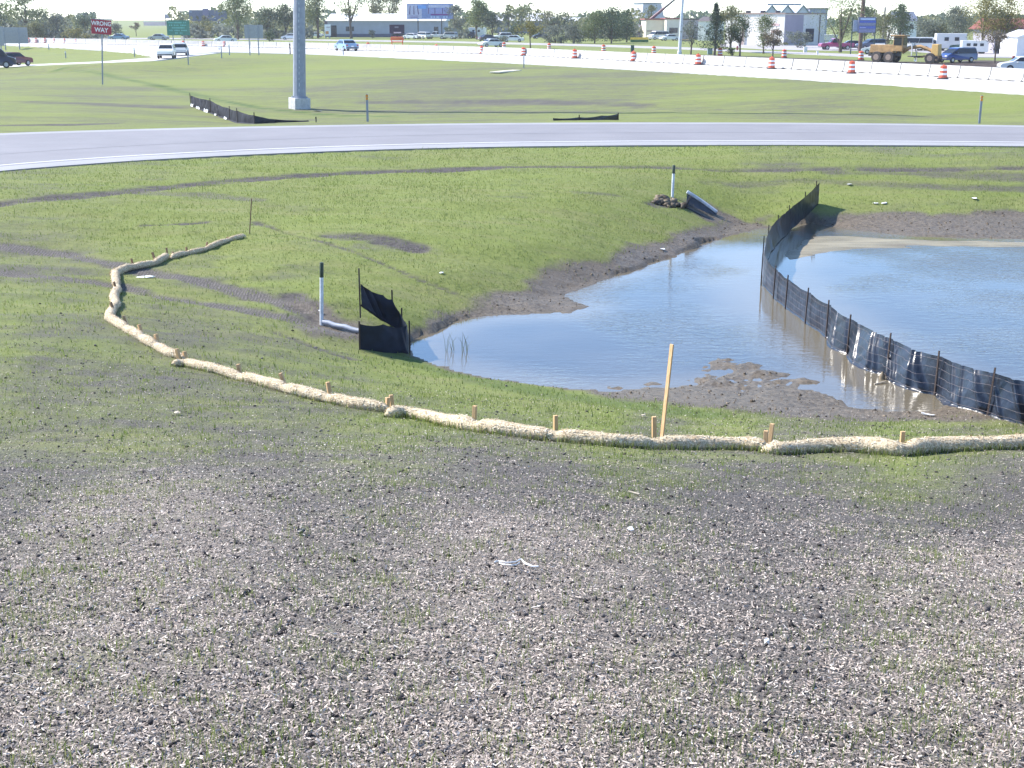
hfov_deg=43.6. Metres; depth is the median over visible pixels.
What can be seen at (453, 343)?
water weed
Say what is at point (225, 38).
sedan
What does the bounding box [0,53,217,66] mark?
exit ramp
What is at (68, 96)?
ground
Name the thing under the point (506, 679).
soil clods
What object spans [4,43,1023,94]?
highway
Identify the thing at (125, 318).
wooden stake
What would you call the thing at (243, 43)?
concrete barrier
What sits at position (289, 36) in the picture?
sedan
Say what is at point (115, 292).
straw wattle
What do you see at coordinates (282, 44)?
concrete barrier
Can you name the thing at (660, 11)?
crane
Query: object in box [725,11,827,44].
corner warehouse
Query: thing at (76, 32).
shrub
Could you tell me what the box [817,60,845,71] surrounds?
concrete barrier
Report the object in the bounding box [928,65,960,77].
concrete barrier
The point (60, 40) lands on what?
concrete barrier
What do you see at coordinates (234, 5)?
tree
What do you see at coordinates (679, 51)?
light pole
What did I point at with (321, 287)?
marker pipe
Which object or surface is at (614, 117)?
silt fence
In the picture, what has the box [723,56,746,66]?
concrete barrier
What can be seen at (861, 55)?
traffic drum
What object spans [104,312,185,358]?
straw wattle
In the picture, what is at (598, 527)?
grass
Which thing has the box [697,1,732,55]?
conifer
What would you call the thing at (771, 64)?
traffic drum
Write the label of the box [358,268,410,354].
silt fence
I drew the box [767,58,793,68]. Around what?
concrete barrier
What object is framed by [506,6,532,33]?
tree
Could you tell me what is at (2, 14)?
tree
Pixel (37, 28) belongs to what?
shrub
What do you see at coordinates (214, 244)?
straw wattle
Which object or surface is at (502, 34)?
suv
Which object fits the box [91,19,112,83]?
wrong way sign
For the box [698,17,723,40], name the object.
white house
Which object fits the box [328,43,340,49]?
concrete barrier
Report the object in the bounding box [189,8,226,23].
building
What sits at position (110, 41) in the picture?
concrete barrier
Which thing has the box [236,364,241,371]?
wooden stake
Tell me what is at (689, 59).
concrete barrier
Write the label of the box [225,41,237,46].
concrete barrier
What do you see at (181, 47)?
pickup
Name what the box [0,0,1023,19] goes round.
sky
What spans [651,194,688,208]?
rock pile
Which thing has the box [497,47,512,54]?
concrete barrier
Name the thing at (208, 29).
shrub
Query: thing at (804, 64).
concrete barrier
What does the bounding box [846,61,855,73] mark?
traffic drum
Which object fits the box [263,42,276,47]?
concrete barrier
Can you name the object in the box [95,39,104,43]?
concrete barrier
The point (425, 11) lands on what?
billboard
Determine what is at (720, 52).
traffic drum
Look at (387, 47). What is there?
concrete barrier
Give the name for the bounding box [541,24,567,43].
shrub
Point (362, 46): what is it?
concrete barrier
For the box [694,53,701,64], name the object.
traffic drum
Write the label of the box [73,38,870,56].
frontage road
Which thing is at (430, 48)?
concrete barrier
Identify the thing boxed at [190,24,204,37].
shrub
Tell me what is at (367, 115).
delineator
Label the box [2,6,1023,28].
distant wood
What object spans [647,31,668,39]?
van
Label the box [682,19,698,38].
white house
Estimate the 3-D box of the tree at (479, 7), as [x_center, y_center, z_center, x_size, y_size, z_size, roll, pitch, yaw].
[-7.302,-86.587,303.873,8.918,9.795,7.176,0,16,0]
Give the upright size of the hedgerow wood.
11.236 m
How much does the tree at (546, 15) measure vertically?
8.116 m
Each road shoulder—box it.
[0,122,1023,134]
[0,142,1023,170]
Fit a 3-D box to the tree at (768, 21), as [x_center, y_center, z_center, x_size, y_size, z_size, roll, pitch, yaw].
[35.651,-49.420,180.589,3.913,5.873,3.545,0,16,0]
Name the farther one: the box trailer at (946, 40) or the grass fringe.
the box trailer at (946, 40)
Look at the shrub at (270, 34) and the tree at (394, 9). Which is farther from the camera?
the tree at (394, 9)
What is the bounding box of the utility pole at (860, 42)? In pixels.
[858,0,865,51]
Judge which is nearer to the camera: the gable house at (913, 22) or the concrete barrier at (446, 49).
the concrete barrier at (446, 49)
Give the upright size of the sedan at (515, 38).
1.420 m
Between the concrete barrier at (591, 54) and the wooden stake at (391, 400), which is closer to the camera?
the wooden stake at (391, 400)
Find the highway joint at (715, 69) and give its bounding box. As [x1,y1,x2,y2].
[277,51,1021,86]
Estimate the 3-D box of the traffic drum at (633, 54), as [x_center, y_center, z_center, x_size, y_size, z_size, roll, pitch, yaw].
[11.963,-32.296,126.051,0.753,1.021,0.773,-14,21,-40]
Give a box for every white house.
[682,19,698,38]
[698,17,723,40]
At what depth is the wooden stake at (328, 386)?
18.42 m
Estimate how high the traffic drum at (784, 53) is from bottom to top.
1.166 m
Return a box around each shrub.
[16,19,48,37]
[60,27,91,38]
[111,21,126,35]
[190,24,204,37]
[203,26,218,37]
[263,30,275,41]
[368,30,374,37]
[496,35,508,41]
[505,24,523,36]
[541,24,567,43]
[560,22,585,43]
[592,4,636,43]
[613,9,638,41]
[725,47,734,55]
[772,38,787,45]
[783,30,812,47]
[913,17,943,37]
[933,22,951,36]
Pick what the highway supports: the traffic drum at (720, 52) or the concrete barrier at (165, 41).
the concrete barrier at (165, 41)
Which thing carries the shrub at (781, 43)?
on the ground at (68, 96)
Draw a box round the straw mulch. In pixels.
[0,342,1023,767]
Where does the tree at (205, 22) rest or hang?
on the ground at (68, 96)
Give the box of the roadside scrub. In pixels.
[0,21,964,38]
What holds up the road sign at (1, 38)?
on the ground at (68, 96)
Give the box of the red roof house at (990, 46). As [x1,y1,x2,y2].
[969,18,1023,52]
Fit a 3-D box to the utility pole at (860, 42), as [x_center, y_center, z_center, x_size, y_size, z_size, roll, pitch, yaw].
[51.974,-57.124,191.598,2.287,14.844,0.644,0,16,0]
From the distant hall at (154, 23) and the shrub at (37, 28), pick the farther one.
the distant hall at (154, 23)
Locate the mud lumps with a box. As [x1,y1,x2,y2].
[307,208,1023,420]
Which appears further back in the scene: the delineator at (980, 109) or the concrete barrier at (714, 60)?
the concrete barrier at (714, 60)
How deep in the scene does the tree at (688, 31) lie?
170.79 m
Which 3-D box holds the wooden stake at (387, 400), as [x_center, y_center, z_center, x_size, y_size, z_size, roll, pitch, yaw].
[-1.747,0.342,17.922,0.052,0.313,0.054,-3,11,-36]
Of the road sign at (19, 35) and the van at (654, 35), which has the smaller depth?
the road sign at (19, 35)
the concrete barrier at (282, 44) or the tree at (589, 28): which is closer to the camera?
the concrete barrier at (282, 44)
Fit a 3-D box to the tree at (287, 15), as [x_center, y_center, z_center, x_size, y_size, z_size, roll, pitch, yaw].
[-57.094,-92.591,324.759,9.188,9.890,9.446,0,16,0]
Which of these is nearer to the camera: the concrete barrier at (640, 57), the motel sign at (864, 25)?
the concrete barrier at (640, 57)
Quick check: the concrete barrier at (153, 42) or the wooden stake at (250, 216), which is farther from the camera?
the concrete barrier at (153, 42)
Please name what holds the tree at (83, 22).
on the ground at (68, 96)
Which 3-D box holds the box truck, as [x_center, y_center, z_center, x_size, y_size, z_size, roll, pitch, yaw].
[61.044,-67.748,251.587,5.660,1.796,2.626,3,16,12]
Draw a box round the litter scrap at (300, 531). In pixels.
[297,528,304,534]
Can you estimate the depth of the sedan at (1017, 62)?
117.66 m
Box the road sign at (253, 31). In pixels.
[244,25,262,54]
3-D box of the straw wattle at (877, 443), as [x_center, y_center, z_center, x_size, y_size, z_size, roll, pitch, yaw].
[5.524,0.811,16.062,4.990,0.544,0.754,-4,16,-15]
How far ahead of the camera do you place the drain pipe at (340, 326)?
25.06 m
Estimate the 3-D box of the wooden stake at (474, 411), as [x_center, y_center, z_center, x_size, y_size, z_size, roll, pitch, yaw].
[-0.509,0.480,17.323,0.054,0.380,0.052,8,12,24]
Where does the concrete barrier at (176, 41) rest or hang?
on the highway
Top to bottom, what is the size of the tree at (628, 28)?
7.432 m
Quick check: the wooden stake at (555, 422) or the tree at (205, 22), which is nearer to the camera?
the wooden stake at (555, 422)
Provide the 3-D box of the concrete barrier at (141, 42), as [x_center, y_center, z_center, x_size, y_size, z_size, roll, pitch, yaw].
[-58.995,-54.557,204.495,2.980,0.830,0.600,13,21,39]
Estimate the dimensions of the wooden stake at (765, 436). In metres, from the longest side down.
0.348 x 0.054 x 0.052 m
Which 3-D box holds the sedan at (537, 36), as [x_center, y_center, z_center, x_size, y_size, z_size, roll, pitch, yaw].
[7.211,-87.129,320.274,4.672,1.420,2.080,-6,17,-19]
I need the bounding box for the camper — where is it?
[960,40,988,53]
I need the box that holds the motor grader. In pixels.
[868,35,941,63]
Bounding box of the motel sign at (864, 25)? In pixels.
[850,17,876,53]
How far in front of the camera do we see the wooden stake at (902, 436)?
16.25 m
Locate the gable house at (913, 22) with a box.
[887,12,916,38]
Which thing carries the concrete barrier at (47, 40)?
on the highway
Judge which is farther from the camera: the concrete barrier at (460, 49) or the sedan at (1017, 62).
the concrete barrier at (460, 49)
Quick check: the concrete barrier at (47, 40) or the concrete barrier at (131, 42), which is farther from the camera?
the concrete barrier at (47, 40)
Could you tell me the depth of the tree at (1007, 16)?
178.75 m
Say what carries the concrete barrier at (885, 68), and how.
on the highway
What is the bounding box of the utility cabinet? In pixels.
[707,48,712,53]
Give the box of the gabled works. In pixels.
[758,4,809,12]
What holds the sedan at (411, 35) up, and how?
on the ground at (68, 96)
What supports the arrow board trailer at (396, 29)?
on the highway
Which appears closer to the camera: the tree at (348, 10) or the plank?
the plank
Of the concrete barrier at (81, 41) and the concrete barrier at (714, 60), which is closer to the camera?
the concrete barrier at (714, 60)
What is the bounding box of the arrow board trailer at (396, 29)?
[389,25,404,44]
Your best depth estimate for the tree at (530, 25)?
211.52 m
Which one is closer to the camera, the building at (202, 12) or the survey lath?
the survey lath
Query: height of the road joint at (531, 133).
0.001 m
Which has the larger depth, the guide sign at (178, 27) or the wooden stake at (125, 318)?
the guide sign at (178, 27)
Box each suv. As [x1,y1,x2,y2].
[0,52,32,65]
[156,43,175,58]
[415,32,430,38]
[439,32,457,38]
[460,31,475,37]
[494,32,511,38]
[855,39,886,47]
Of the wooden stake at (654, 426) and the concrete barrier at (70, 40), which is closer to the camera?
the wooden stake at (654, 426)
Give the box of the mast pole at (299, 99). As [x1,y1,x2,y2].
[289,0,310,109]
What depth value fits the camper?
179.00 m
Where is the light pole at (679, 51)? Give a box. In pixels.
[677,0,683,53]
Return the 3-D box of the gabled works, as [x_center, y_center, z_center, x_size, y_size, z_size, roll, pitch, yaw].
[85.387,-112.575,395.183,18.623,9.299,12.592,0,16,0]
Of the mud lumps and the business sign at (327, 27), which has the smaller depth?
the mud lumps
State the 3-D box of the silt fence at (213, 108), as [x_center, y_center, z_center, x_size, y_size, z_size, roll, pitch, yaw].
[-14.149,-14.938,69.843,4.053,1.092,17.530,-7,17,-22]
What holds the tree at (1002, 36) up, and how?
on the ground at (68, 96)
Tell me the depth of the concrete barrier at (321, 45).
177.80 m
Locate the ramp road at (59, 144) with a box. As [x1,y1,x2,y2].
[0,124,1023,171]
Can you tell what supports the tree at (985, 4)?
on the ground at (68, 96)
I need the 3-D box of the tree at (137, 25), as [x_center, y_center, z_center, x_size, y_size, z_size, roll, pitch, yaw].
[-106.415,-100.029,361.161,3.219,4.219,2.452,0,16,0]
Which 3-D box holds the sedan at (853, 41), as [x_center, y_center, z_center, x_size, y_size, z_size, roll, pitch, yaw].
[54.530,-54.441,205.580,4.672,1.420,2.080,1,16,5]
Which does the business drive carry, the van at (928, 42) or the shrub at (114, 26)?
the van at (928, 42)
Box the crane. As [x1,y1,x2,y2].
[637,0,674,36]
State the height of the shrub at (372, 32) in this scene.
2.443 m
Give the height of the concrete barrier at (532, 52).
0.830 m
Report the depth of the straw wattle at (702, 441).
15.90 m
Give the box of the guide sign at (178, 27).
[166,20,189,39]
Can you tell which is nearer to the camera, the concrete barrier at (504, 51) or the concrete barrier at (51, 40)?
the concrete barrier at (504, 51)
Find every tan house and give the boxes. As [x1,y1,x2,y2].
[640,19,663,38]
[660,18,679,36]
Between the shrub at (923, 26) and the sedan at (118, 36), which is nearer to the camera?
the shrub at (923, 26)
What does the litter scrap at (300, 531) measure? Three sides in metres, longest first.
0.063 x 0.058 x 0.026 m
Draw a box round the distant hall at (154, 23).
[143,21,166,25]
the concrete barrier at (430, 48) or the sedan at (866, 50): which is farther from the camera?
the sedan at (866, 50)
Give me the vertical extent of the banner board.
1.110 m
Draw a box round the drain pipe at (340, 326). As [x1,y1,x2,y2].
[322,320,358,332]
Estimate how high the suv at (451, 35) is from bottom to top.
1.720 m
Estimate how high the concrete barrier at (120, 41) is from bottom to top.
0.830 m
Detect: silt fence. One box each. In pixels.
[189,93,309,123]
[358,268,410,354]
[553,113,618,120]
[760,181,1023,424]
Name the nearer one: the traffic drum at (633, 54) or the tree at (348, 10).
the traffic drum at (633, 54)
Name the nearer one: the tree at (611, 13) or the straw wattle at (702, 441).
the straw wattle at (702, 441)
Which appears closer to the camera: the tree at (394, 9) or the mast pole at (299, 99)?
the mast pole at (299, 99)
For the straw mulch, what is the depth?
6.07 m
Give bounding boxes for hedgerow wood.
[0,1,1020,34]
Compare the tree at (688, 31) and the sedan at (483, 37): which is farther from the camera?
the sedan at (483, 37)
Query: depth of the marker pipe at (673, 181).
40.00 m
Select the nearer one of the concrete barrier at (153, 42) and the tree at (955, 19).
the concrete barrier at (153, 42)
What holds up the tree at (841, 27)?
on the ground at (68, 96)
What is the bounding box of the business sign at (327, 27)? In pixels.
[324,24,330,38]
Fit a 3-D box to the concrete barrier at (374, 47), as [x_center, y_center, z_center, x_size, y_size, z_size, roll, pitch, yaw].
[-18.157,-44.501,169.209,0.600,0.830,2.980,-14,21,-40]
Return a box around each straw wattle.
[104,269,121,316]
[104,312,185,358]
[109,253,169,274]
[169,234,245,258]
[171,358,388,411]
[384,404,766,450]
[761,433,1023,455]
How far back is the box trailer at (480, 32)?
330.81 m
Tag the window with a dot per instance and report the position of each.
(674, 30)
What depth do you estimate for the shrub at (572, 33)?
255.85 m
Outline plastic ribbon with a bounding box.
[494,558,537,566]
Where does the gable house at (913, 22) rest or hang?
on the ground at (68, 96)
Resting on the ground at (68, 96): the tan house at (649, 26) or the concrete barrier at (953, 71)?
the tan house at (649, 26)
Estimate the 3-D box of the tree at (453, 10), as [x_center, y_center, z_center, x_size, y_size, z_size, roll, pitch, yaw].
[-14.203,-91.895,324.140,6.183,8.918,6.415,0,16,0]
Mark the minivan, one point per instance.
(959, 54)
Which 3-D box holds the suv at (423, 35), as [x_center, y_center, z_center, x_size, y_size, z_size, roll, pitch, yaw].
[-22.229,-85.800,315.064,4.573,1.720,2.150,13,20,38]
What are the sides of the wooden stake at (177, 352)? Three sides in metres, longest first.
0.330 x 0.054 x 0.052 m
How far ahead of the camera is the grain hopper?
487.80 m
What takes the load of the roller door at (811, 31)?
in the corner warehouse at (790, 22)
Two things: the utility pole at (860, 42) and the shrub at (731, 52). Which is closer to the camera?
the shrub at (731, 52)
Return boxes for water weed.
[442,332,468,351]
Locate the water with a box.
[410,224,1023,411]
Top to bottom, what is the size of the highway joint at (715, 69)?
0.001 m
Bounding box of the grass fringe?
[170,361,1023,456]
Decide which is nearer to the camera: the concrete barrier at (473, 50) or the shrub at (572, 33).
the concrete barrier at (473, 50)
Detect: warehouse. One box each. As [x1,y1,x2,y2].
[326,14,449,36]
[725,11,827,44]
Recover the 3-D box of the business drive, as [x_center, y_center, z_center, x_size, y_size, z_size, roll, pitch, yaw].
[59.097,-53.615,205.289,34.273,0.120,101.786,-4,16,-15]
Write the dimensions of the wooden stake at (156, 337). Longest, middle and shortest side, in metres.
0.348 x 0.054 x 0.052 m
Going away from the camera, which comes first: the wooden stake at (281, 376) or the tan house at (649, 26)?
the wooden stake at (281, 376)
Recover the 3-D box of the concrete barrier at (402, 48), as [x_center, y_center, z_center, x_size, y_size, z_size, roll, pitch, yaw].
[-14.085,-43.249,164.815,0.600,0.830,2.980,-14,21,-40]
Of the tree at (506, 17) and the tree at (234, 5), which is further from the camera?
the tree at (506, 17)
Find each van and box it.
[0,48,16,67]
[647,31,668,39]
[907,37,933,50]
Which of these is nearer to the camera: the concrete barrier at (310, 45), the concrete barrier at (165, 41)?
the concrete barrier at (310, 45)
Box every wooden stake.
[122,315,128,324]
[154,334,159,341]
[174,348,180,358]
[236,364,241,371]
[249,198,251,233]
[278,373,286,383]
[325,382,331,393]
[385,397,389,406]
[389,395,393,406]
[472,405,476,419]
[553,415,557,430]
[652,416,656,437]
[763,430,767,441]
[768,423,774,442]
[900,431,905,442]
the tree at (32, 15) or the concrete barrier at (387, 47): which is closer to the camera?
the concrete barrier at (387, 47)
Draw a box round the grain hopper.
[632,3,663,23]
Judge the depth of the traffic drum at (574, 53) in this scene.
135.15 m
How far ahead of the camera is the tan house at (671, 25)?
309.47 m
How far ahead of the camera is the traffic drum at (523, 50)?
144.89 m
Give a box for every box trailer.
[468,28,485,36]
[934,33,967,50]
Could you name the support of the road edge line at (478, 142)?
on the ramp road at (59, 144)
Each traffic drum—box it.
[520,47,525,55]
[571,49,577,58]
[630,51,635,61]
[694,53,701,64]
[717,47,722,55]
[767,56,775,68]
[781,49,786,57]
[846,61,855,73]
[857,50,863,59]
[937,65,948,78]
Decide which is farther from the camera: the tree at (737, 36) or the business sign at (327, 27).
the business sign at (327, 27)
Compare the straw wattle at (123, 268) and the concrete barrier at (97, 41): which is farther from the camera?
the concrete barrier at (97, 41)
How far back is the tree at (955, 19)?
230.90 m
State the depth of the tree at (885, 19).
220.80 m
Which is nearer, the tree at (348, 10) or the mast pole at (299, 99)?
the mast pole at (299, 99)
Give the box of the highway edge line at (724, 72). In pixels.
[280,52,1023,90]
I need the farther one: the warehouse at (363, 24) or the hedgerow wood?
the hedgerow wood
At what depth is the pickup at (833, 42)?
202.50 m
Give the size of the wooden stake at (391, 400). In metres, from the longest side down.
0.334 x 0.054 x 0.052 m
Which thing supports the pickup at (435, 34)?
on the ground at (68, 96)
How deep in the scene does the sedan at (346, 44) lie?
167.29 m
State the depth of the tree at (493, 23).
303.84 m
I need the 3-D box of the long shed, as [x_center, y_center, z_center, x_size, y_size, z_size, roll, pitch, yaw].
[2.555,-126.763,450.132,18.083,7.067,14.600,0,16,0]
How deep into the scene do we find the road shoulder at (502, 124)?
58.09 m
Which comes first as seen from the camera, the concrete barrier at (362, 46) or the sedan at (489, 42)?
the concrete barrier at (362, 46)
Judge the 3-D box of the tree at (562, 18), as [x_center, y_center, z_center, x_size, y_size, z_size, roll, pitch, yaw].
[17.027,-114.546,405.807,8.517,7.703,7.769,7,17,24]
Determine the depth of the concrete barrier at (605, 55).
130.68 m
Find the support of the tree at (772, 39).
on the ground at (68, 96)
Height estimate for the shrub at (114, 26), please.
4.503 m
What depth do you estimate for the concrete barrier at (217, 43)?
193.92 m
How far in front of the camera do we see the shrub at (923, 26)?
242.95 m
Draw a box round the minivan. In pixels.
[941,47,977,62]
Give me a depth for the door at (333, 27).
344.89 m
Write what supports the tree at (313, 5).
on the ground at (68, 96)
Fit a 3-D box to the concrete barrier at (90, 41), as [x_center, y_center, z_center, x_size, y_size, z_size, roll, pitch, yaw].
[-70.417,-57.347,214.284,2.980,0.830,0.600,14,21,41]
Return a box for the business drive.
[720,44,1016,57]
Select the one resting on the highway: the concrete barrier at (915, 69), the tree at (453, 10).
the concrete barrier at (915, 69)
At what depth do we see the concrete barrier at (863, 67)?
99.21 m
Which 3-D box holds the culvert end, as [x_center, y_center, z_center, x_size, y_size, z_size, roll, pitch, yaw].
[5.843,-5.489,39.733,1.086,0.970,0.781,3,16,9]
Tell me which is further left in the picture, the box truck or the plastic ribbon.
the plastic ribbon
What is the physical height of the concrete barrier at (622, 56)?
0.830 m
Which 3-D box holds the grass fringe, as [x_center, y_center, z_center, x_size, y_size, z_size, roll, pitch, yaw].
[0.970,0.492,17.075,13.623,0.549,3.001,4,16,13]
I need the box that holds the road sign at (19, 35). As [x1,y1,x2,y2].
[2,27,28,49]
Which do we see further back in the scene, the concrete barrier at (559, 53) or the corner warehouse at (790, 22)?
the corner warehouse at (790, 22)
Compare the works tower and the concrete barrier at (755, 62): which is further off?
the works tower
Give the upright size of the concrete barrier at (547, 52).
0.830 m
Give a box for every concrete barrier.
[32,38,40,42]
[40,38,49,42]
[49,38,58,42]
[58,38,66,42]
[67,38,76,43]
[76,39,85,43]
[85,39,94,43]
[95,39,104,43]
[105,39,115,44]
[115,39,125,44]
[126,40,136,44]
[136,40,147,44]
[147,40,158,45]
[159,40,171,43]
[172,40,184,42]
[185,40,198,45]
[198,41,211,45]
[212,41,225,46]
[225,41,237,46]
[237,41,250,46]
[250,41,263,47]
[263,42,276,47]
[276,42,289,47]
[305,42,315,48]
[315,43,328,48]
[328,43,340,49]
[353,44,366,49]
[366,44,380,50]
[380,44,394,50]
[394,45,408,51]
[408,45,423,51]
[423,45,438,52]
[438,46,453,52]
[453,46,467,53]
[467,46,482,53]
[482,47,497,54]
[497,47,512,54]
[511,48,526,55]
[526,48,540,55]
[539,49,554,56]
[553,49,569,57]
[568,50,584,58]
[583,51,598,58]
[597,51,614,59]
[613,52,630,60]
[629,53,647,61]
[646,53,665,62]
[664,54,684,63]
[683,55,703,64]
[702,55,724,65]
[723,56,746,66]
[745,57,768,67]
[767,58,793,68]
[792,59,818,70]
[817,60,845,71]
[843,61,872,72]
[870,62,901,74]
[899,63,931,75]
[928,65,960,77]
[958,66,991,79]
[989,67,1023,81]
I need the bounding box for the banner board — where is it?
[630,37,647,42]
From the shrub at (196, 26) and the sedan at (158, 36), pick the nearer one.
the sedan at (158, 36)
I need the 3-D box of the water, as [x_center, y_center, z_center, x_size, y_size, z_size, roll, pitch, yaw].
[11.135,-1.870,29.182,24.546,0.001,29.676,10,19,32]
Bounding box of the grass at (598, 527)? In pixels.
[0,145,1023,767]
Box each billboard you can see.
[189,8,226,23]
[407,1,452,33]
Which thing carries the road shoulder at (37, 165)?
on the ramp road at (59, 144)
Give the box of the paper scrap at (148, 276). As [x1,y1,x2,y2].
[137,275,154,277]
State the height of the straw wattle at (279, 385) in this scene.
0.272 m
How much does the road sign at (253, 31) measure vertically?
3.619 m
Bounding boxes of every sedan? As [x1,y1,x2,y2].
[108,34,129,39]
[148,34,169,39]
[213,35,236,40]
[281,33,292,39]
[334,39,358,50]
[403,33,419,38]
[477,34,497,40]
[478,39,502,46]
[505,35,523,41]
[531,33,550,38]
[659,34,678,40]
[836,40,857,48]
[861,44,886,53]
[996,56,1023,68]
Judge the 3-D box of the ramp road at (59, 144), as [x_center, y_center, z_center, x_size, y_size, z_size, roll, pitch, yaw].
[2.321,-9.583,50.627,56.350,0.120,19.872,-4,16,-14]
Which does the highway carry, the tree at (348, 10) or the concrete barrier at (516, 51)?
the concrete barrier at (516, 51)
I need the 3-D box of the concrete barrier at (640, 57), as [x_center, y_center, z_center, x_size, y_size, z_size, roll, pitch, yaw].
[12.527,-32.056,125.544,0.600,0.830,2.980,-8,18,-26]
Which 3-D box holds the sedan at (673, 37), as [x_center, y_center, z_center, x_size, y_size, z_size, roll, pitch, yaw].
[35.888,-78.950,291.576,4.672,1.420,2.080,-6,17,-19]
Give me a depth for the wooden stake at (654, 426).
16.78 m
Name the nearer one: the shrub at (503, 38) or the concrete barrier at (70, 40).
the concrete barrier at (70, 40)
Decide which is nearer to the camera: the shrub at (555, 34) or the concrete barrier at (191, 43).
the concrete barrier at (191, 43)
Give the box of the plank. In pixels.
[490,70,521,72]
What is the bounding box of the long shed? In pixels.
[494,13,544,32]
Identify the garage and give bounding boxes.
[999,30,1023,55]
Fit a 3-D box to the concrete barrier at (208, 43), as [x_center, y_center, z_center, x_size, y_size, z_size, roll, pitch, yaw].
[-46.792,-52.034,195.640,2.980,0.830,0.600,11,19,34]
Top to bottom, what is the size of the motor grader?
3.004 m
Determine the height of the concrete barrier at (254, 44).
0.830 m
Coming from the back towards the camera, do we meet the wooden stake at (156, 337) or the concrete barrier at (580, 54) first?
the concrete barrier at (580, 54)
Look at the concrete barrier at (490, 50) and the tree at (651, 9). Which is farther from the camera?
the tree at (651, 9)
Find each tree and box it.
[0,0,51,24]
[0,8,16,26]
[38,9,72,35]
[72,13,99,31]
[129,23,139,35]
[196,15,213,29]
[214,0,255,38]
[251,4,282,37]
[273,0,292,31]
[292,0,330,37]
[330,0,368,37]
[363,0,388,13]
[381,0,402,13]
[444,3,467,29]
[464,0,499,39]
[479,11,503,34]
[500,4,510,28]
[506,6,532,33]
[514,20,543,47]
[533,9,565,28]
[552,10,578,29]
[570,11,612,43]
[644,4,657,18]
[681,19,703,54]
[710,3,748,51]
[726,16,751,55]
[752,12,775,53]
[761,26,783,55]
[803,0,882,51]
[854,5,879,41]
[870,11,912,44]
[887,0,914,36]
[933,0,976,33]
[955,0,1007,41]
[979,0,1023,37]
[984,30,1009,62]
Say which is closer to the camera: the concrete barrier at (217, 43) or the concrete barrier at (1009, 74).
the concrete barrier at (1009, 74)
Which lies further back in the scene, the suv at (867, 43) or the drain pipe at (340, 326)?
the suv at (867, 43)
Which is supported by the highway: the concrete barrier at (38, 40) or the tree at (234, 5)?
the concrete barrier at (38, 40)
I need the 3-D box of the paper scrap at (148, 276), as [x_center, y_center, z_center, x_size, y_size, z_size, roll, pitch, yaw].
[-7.928,-2.319,27.699,0.408,0.026,0.200,-4,16,-17]
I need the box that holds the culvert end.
[685,190,717,219]
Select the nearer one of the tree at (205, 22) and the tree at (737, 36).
the tree at (737, 36)
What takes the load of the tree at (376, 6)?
on the ground at (68, 96)
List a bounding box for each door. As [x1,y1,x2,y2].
[331,25,336,36]
[805,29,813,41]
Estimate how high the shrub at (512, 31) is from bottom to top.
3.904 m
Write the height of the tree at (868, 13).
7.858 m
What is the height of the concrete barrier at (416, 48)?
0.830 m
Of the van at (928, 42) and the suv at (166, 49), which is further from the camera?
the van at (928, 42)
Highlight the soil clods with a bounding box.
[0,303,1023,767]
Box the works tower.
[807,8,828,34]
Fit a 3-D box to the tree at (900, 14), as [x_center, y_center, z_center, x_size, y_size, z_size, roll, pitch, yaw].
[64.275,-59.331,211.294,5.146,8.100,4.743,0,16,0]
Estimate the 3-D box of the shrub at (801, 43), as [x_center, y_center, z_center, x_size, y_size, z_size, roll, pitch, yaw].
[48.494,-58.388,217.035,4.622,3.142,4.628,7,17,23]
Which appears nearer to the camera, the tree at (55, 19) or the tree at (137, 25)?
the tree at (55, 19)
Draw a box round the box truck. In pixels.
[824,35,837,42]
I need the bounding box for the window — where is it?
[669,28,677,32]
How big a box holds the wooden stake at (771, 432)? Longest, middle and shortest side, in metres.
0.399 x 0.054 x 0.052 m
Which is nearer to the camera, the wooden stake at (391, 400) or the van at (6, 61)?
the wooden stake at (391, 400)
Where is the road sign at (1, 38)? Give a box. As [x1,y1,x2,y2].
[0,26,3,48]
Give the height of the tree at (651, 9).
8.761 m
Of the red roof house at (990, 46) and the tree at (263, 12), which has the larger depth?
the tree at (263, 12)
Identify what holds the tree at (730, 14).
on the ground at (68, 96)
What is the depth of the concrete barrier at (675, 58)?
120.19 m
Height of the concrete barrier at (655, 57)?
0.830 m
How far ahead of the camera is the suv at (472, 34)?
324.33 m
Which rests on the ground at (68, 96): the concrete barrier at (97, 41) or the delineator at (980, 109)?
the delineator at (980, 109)
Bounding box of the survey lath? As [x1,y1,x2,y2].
[660,344,673,436]
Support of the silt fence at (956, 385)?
on the ground at (68, 96)
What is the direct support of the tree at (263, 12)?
on the ground at (68, 96)
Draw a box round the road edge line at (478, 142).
[5,140,982,164]
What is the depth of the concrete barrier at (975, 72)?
88.87 m
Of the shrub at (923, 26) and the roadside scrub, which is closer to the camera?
the shrub at (923, 26)
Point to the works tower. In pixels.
(821, 10)
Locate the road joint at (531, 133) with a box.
[9,132,968,153]
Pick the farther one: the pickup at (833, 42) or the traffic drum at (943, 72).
the pickup at (833, 42)
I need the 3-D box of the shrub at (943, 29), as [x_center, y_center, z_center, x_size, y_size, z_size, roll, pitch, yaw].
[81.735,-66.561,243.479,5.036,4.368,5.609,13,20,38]
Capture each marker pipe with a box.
[320,262,323,325]
[671,165,674,197]
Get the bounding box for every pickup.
[174,43,188,55]
[429,31,443,38]
[818,38,854,49]
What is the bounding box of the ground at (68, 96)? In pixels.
[0,20,1023,767]
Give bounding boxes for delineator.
[366,94,368,121]
[978,95,982,123]
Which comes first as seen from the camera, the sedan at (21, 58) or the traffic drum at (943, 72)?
the traffic drum at (943, 72)

